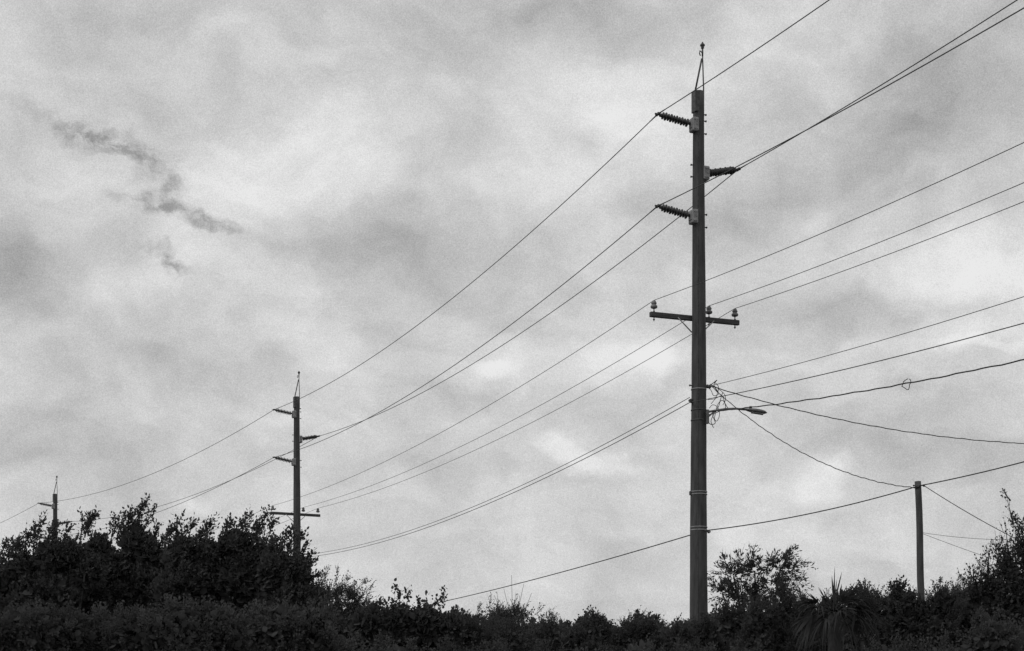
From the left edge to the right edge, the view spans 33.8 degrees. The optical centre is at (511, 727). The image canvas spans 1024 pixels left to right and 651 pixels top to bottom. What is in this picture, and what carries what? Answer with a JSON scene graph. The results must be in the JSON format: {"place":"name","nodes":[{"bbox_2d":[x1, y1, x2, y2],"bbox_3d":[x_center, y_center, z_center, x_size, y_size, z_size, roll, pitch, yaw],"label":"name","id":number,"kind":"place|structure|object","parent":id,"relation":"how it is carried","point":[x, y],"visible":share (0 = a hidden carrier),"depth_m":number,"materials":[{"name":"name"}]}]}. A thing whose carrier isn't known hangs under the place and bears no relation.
{"place":"outdoors","nodes":[
{"label":"outdoors","id":0,"kind":"place"},
{"bbox_2d":[0,0,1023,627],"label":"sky","id":1,"kind":"structure","parent":0,"point":[205,205],"materials":[{"name":"grey"}]},
{"label":"ground","id":2,"kind":"structure","parent":0,"visible":0},
{"bbox_2d":[0,612,25,650],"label":"shrub","id":3,"kind":"object","parent":2,"relation":"on","point":[5,637],"visible":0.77,"depth_m":27.21,"materials":[{"name":"black plant"}]},
{"bbox_2d":[0,597,65,650],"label":"shrub","id":4,"kind":"object","parent":2,"relation":"on","point":[26,625],"visible":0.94,"depth_m":27.33,"materials":[{"name":"black plant"}]},
{"bbox_2d":[38,476,71,539],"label":"utility pole","id":5,"kind":"object","parent":2,"relation":"on","point":[53,506],"visible":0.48,"depth_m":113.47,"materials":[{"name":"wood"}]},
{"bbox_2d":[0,510,113,618],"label":"broadleaf tree","id":6,"kind":"object","parent":2,"relation":"on","point":[24,575],"visible":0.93,"depth_m":35.82,"materials":[{"name":"black plant"}]},
{"bbox_2d":[47,575,76,590],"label":"shrub","id":7,"kind":"object","parent":2,"relation":"on","point":[66,577],"visible":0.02,"depth_m":43.65,"materials":[{"name":"black plant"}]},
{"bbox_2d":[39,595,112,650],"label":"shrub","id":8,"kind":"object","parent":2,"relation":"on","point":[75,636],"visible":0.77,"depth_m":27.86,"materials":[{"name":"black plant"}]},
{"bbox_2d":[73,600,125,650],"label":"shrub","id":9,"kind":"object","parent":2,"relation":"on","point":[100,614],"visible":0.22,"depth_m":28.38,"materials":[{"name":"black plant"}]},
{"bbox_2d":[73,492,167,619],"bbox_3d":[-8.535,-1.727,37.031,2.565,6.863,1.417,0,0,-10],"label":"broadleaf tree","id":10,"kind":"object","parent":2,"relation":"on","point":[135,563],"visible":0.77,"depth_m":36.79,"materials":[{"name":"black plant"}]},
{"bbox_2d":[96,600,161,650],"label":"shrub","id":11,"kind":"object","parent":2,"relation":"on","point":[125,637],"visible":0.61,"depth_m":27.81,"materials":[{"name":"black plant"}]},
{"bbox_2d":[133,593,218,650],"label":"shrub","id":12,"kind":"object","parent":2,"relation":"on","point":[173,626],"visible":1,"depth_m":27.34,"materials":[{"name":"black plant"}]},
{"bbox_2d":[143,504,279,618],"bbox_3d":[-6.204,-1.493,34.927,2.895,6.395,1.372,0,0,0],"label":"broadleaf tree","id":13,"kind":"object","parent":2,"relation":"on","point":[224,567],"visible":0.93,"depth_m":34.78,"materials":[{"name":"black plant"}]},
{"bbox_2d":[193,595,280,650],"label":"shrub","id":14,"kind":"object","parent":2,"relation":"on","point":[233,632],"visible":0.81,"depth_m":27.84,"materials":[{"name":"black plant"}]},
{"bbox_2d":[237,592,269,619],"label":"shrub","id":15,"kind":"object","parent":2,"relation":"on","point":[268,598],"visible":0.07,"depth_m":43.57,"materials":[{"name":"black plant"}]},
{"bbox_2d":[235,590,309,650],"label":"shrub","id":16,"kind":"object","parent":2,"relation":"on","point":[270,624],"visible":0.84,"depth_m":28.49,"materials":[{"name":"black plant"}]},
{"bbox_2d":[255,523,331,612],"bbox_3d":[-4.275,-1.154,32.991,1.534,5.717,0.951,0,0,0],"label":"broadleaf tree","id":17,"kind":"object","parent":2,"relation":"on","point":[280,572],"visible":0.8,"depth_m":32.85,"materials":[{"name":"black plant"}]},
{"bbox_2d":[271,371,319,555],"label":"utility pole","id":18,"kind":"object","parent":2,"relation":"on","point":[296,514],"visible":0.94,"depth_m":80.07,"materials":[{"name":"wood"}]},
{"bbox_2d":[272,594,356,650],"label":"shrub","id":19,"kind":"object","parent":2,"relation":"on","point":[321,632],"visible":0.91,"depth_m":28.63,"materials":[{"name":"black plant"}]},
{"bbox_2d":[314,563,383,636],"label":"shrub","id":20,"kind":"object","parent":2,"relation":"on","point":[349,592],"visible":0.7,"depth_m":40.91,"materials":[{"name":"black plant"}]},
{"bbox_2d":[337,629,370,650],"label":"shrub","id":21,"kind":"object","parent":2,"relation":"on","point":[358,634],"visible":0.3,"depth_m":29.99,"materials":[{"name":"black plant"}]},
{"bbox_2d":[337,601,390,650],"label":"shrub","id":22,"kind":"object","parent":2,"relation":"on","point":[358,646],"visible":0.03,"depth_m":43.64,"materials":[{"name":"black plant"}]},
{"bbox_2d":[365,629,416,650],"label":"shrub","id":23,"kind":"object","parent":2,"relation":"on","point":[385,643],"visible":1,"depth_m":30.97,"materials":[{"name":"black plant"}]},
{"bbox_2d":[348,578,465,650],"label":"shrub","id":24,"kind":"object","parent":2,"relation":"on","point":[398,620],"visible":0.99,"depth_m":38.85,"materials":[{"name":"black plant"}]},
{"bbox_2d":[382,602,434,650],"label":"shrub","id":25,"kind":"object","parent":2,"relation":"on","point":[419,642],"visible":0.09,"depth_m":43.60,"materials":[{"name":"black plant"}]},
{"bbox_2d":[416,631,468,650],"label":"shrub","id":26,"kind":"object","parent":2,"relation":"on","point":[448,646],"visible":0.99,"depth_m":31.80,"materials":[{"name":"black plant"}]},
{"bbox_2d":[424,604,484,650],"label":"shrub","id":27,"kind":"object","parent":2,"relation":"on","point":[427,641],"visible":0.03,"depth_m":43.68,"materials":[{"name":"black plant"}]},
{"bbox_2d":[450,606,493,650],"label":"shrub","id":28,"kind":"object","parent":2,"relation":"on","point":[473,631],"visible":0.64,"depth_m":39.80,"materials":[{"name":"black plant"}]},
{"bbox_2d":[466,635,511,650],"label":"shrub","id":29,"kind":"object","parent":2,"relation":"on","point":[482,647],"visible":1,"depth_m":30.49,"materials":[{"name":"black plant"}]},
{"bbox_2d":[477,608,534,650],"bbox_3d":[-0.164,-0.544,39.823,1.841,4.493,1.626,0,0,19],"label":"shrub","id":30,"kind":"object","parent":2,"relation":"on","point":[512,638],"visible":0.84,"depth_m":39.60,"materials":[{"name":"black plant"}]},
{"bbox_2d":[472,592,543,632],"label":"shrub","id":31,"kind":"object","parent":2,"relation":"on","point":[502,612],"visible":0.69,"depth_m":41.93,"materials":[{"name":"black plant"}]},
{"bbox_2d":[495,575,531,645],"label":"bare sapling","id":32,"kind":"object","parent":2,"relation":"on","point":[511,606],"visible":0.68,"depth_m":42.00,"materials":[{"name":"plant"}]},
{"bbox_2d":[523,605,568,650],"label":"shrub","id":33,"kind":"object","parent":2,"relation":"on","point":[552,631],"visible":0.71,"depth_m":38.45,"materials":[{"name":"black plant"}]},
{"bbox_2d":[532,637,561,650],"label":"shrub","id":34,"kind":"object","parent":2,"relation":"on","point":[539,645],"visible":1,"depth_m":31.40,"materials":[{"name":"black plant"}]},
{"bbox_2d":[523,615,571,650],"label":"shrub","id":35,"kind":"object","parent":2,"relation":"on","point":[560,622],"visible":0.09,"depth_m":43.68,"materials":[{"name":"black plant"}]},
{"bbox_2d":[554,622,587,650],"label":"shrub","id":36,"kind":"object","parent":2,"relation":"on","point":[573,637],"visible":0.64,"depth_m":37.91,"materials":[{"name":"black plant"}]},
{"bbox_2d":[569,640,616,650],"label":"shrub","id":37,"kind":"object","parent":2,"relation":"on","point":[576,649],"visible":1,"depth_m":29.96,"materials":[{"name":"black plant"}]},
{"bbox_2d":[572,609,619,648],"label":"shrub","id":38,"kind":"object","parent":2,"relation":"on","point":[578,621],"visible":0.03,"depth_m":43.92,"materials":[{"name":"black plant"}]},
{"bbox_2d":[578,605,615,650],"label":"shrub","id":39,"kind":"object","parent":2,"relation":"on","point":[598,626],"visible":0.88,"depth_m":37.47,"materials":[{"name":"black plant"}]},
{"bbox_2d":[610,609,658,650],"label":"shrub","id":40,"kind":"object","parent":2,"relation":"on","point":[631,630],"visible":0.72,"depth_m":38.45,"materials":[{"name":"black plant"}]},
{"bbox_2d":[616,609,666,647],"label":"shrub","id":41,"kind":"object","parent":2,"relation":"on","point":[655,616],"visible":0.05,"depth_m":43.84,"materials":[{"name":"black plant"}]},
{"bbox_2d":[610,635,677,650],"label":"shrub","id":42,"kind":"object","parent":2,"relation":"on","point":[642,646],"visible":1,"depth_m":30.96,"materials":[{"name":"black plant"}]},
{"bbox_2d":[632,605,666,650],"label":"shrub","id":43,"kind":"object","parent":2,"relation":"on","point":[649,625],"visible":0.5,"depth_m":38.85,"materials":[{"name":"black plant"}]},
{"bbox_2d":[648,613,719,650],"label":"shrub","id":44,"kind":"object","parent":2,"relation":"on","point":[681,631],"visible":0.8,"depth_m":36.94,"materials":[{"name":"black plant"}]},
{"bbox_2d":[660,633,717,650],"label":"shrub","id":45,"kind":"object","parent":2,"relation":"on","point":[688,646],"visible":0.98,"depth_m":31.83,"materials":[{"name":"black plant"}]},
{"bbox_2d":[649,42,740,624],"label":"utility pole","id":46,"kind":"object","parent":2,"relation":"on","point":[695,215],"visible":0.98,"depth_m":41.55,"materials":[{"name":"grey wood"}]},
{"bbox_2d":[1,0,828,522],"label":"power line","id":47,"kind":"object","parent":46,"relation":"attached to","point":[509,250],"visible":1,"depth_m":47.90,"materials":[{"name":"metal"}]},
{"bbox_2d":[321,397,689,552],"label":"power line","id":48,"kind":"object","parent":46,"relation":"attached to","point":[529,481],"visible":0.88,"depth_m":50.82,"materials":[{"name":"metal"}]},
{"bbox_2d":[44,7,1023,536],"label":"power line","id":49,"kind":"object","parent":46,"relation":"attached to","point":[654,209],"visible":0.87,"depth_m":39.55,"materials":[{"name":"metal"}]},
{"bbox_2d":[72,0,1016,521],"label":"power line","id":50,"kind":"object","parent":46,"relation":"attached to","point":[664,228],"visible":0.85,"depth_m":44.91,"materials":[{"name":"metal"}]},
{"bbox_2d":[213,142,1023,530],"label":"power line","id":51,"kind":"object","parent":46,"relation":"attached to","point":[679,290],"visible":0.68,"depth_m":37.99,"materials":[{"name":"metal"}]},
{"bbox_2d":[217,182,1023,540],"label":"power line","id":52,"kind":"object","parent":46,"relation":"attached to","point":[713,304],"visible":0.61,"depth_m":40.35,"materials":[{"name":"metal"}]},
{"bbox_2d":[264,201,1023,529],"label":"power line","id":53,"kind":"object","parent":46,"relation":"attached to","point":[706,325],"visible":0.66,"depth_m":41.72,"materials":[{"name":"metal"}]},
{"bbox_2d":[312,323,1023,556],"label":"power line","id":54,"kind":"object","parent":46,"relation":"attached to","point":[717,397],"visible":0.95,"depth_m":39.47,"materials":[{"name":"metal"}]},
{"bbox_2d":[415,461,1023,607],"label":"telephone cable","id":55,"kind":"object","parent":46,"relation":"attached to","point":[752,524],"visible":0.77,"depth_m":41.04,"materials":[{"name":"black rubber"}]},
{"bbox_2d":[706,406,766,423],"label":"street lamp","id":56,"kind":"object","parent":46,"relation":"attached to","point":[754,411],"visible":0.94,"depth_m":41.45,"materials":[{"name":"metal"}]},
{"bbox_2d":[711,386,916,488],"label":"service cable","id":57,"kind":"object","parent":46,"relation":"attached to","point":[810,456],"visible":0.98,"depth_m":40.87,"materials":[{"name":"black rubber"}]},
{"bbox_2d":[711,296,1023,385],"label":"power line","id":58,"kind":"object","parent":46,"relation":"attached to","point":[873,342],"visible":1,"depth_m":34.95,"materials":[{"name":"metal"}]},
{"bbox_2d":[712,386,1023,443],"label":"service cable","id":59,"kind":"object","parent":46,"relation":"attached to","point":[869,425],"visible":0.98,"depth_m":43.15,"materials":[{"name":"black rubber"}]},
{"bbox_2d":[713,359,1023,410],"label":"telephone cable","id":60,"kind":"object","parent":46,"relation":"attached to","point":[910,382],"visible":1,"depth_m":34.27,"materials":[{"name":"black rubber"}]},
{"bbox_2d":[686,610,729,650],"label":"shrub","id":61,"kind":"object","parent":2,"relation":"on","point":[708,631],"visible":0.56,"depth_m":37.81,"materials":[{"name":"black plant"}]},
{"bbox_2d":[710,596,748,650],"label":"shrub","id":62,"kind":"object","parent":2,"relation":"on","point":[727,616],"visible":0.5,"depth_m":39.23,"materials":[{"name":"black plant"}]},
{"bbox_2d":[714,634,770,650],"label":"shrub","id":63,"kind":"object","parent":2,"relation":"on","point":[739,647],"visible":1,"depth_m":30.30,"materials":[{"name":"black plant"}]},
{"bbox_2d":[723,589,785,650],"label":"shrub","id":64,"kind":"object","parent":2,"relation":"on","point":[755,623],"visible":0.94,"depth_m":38.20,"materials":[{"name":"black plant"}]},
{"bbox_2d":[703,543,817,612],"bbox_3d":[5.899,-1.372,39.926,2.733,6.153,1.339,0,0,0],"label":"feathery tree","id":65,"kind":"object","parent":2,"relation":"on","point":[734,593],"visible":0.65,"depth_m":39.91,"materials":[{"name":"black plant"}]},
{"bbox_2d":[760,576,800,650],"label":"shrub","id":66,"kind":"object","parent":2,"relation":"on","point":[783,598],"visible":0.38,"depth_m":38.77,"materials":[{"name":"black plant"}]},
{"bbox_2d":[781,583,827,650],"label":"shrub","id":67,"kind":"object","parent":2,"relation":"on","point":[793,644],"visible":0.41,"depth_m":37.81,"materials":[{"name":"black plant"}]},
{"bbox_2d":[815,587,847,650],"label":"shrub","id":68,"kind":"object","parent":2,"relation":"on","point":[835,603],"visible":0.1,"depth_m":38.89,"materials":[{"name":"black plant"}]},
{"bbox_2d":[787,568,884,650],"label":"fan palm","id":69,"kind":"object","parent":2,"relation":"on","point":[831,624],"visible":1,"depth_m":28.41,"materials":[{"name":"black plant"}]},
{"bbox_2d":[841,577,883,650],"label":"shrub","id":70,"kind":"object","parent":2,"relation":"on","point":[848,646],"visible":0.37,"depth_m":36.87,"materials":[{"name":"black plant"}]},
{"bbox_2d":[866,580,889,650],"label":"shrub","id":71,"kind":"object","parent":2,"relation":"on","point":[883,613],"visible":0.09,"depth_m":39.13,"materials":[{"name":"black plant"}]},
{"bbox_2d":[862,628,919,650],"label":"shrub","id":72,"kind":"object","parent":2,"relation":"on","point":[898,644],"visible":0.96,"depth_m":30.97,"materials":[{"name":"black plant"}]},
{"bbox_2d":[878,575,928,650],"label":"shrub","id":73,"kind":"object","parent":2,"relation":"on","point":[898,598],"visible":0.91,"depth_m":37.68,"materials":[{"name":"black plant"}]},
{"bbox_2d":[913,481,924,597],"bbox_3d":[9.736,-2.118,39.994,0.444,7.439,0.208,0,0,0],"label":"utility pole","id":74,"kind":"object","parent":2,"relation":"on","point":[919,541],"visible":0.75,"depth_m":39.93,"materials":[{"name":"grey wood"}]},
{"bbox_2d":[924,485,1014,538],"bbox_3d":[11.378,-4.617,38.975,3.797,2.249,0.020,0,0,31],"label":"service cable","id":75,"kind":"object","parent":74,"relation":"attached to","point":[969,513],"visible":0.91,"depth_m":39.39,"materials":[{"name":"black rubber"}]},
{"bbox_2d":[906,584,954,650],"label":"shrub","id":76,"kind":"object","parent":2,"relation":"on","point":[924,616],"visible":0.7,"depth_m":37.56,"materials":[{"name":"black plant"}]},
{"bbox_2d":[915,625,963,650],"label":"shrub","id":77,"kind":"object","parent":2,"relation":"on","point":[942,646],"visible":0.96,"depth_m":31.95,"materials":[{"name":"black plant"}]},
{"bbox_2d":[924,576,968,649],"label":"shrub","id":78,"kind":"object","parent":2,"relation":"on","point":[944,605],"visible":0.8,"depth_m":37.37,"materials":[{"name":"black plant"}]},
{"bbox_2d":[948,574,971,630],"bbox_3d":[10.415,-0.940,38.989,1.325,5.283,1.254,0,0,0],"label":"shrub","id":79,"kind":"object","parent":2,"relation":"on","point":[955,587],"visible":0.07,"depth_m":38.94,"materials":[{"name":"black plant"}]},
{"bbox_2d":[954,580,1006,647],"bbox_3d":[10.500,-0.878,37.741,1.536,5.160,1.429,0,0,0],"label":"shrub","id":80,"kind":"object","parent":2,"relation":"on","point":[969,608],"visible":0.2,"depth_m":37.64,"materials":[{"name":"black plant"}]},
{"bbox_2d":[950,602,1023,650],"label":"shrub","id":81,"kind":"object","parent":2,"relation":"on","point":[991,635],"visible":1,"depth_m":30.28,"materials":[{"name":"black plant"}]},
{"bbox_2d":[956,488,1023,644],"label":"broadleaf tree","id":82,"kind":"object","parent":2,"relation":"on","point":[1003,587],"visible":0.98,"depth_m":33.90,"materials":[{"name":"black plant"}]}
]}

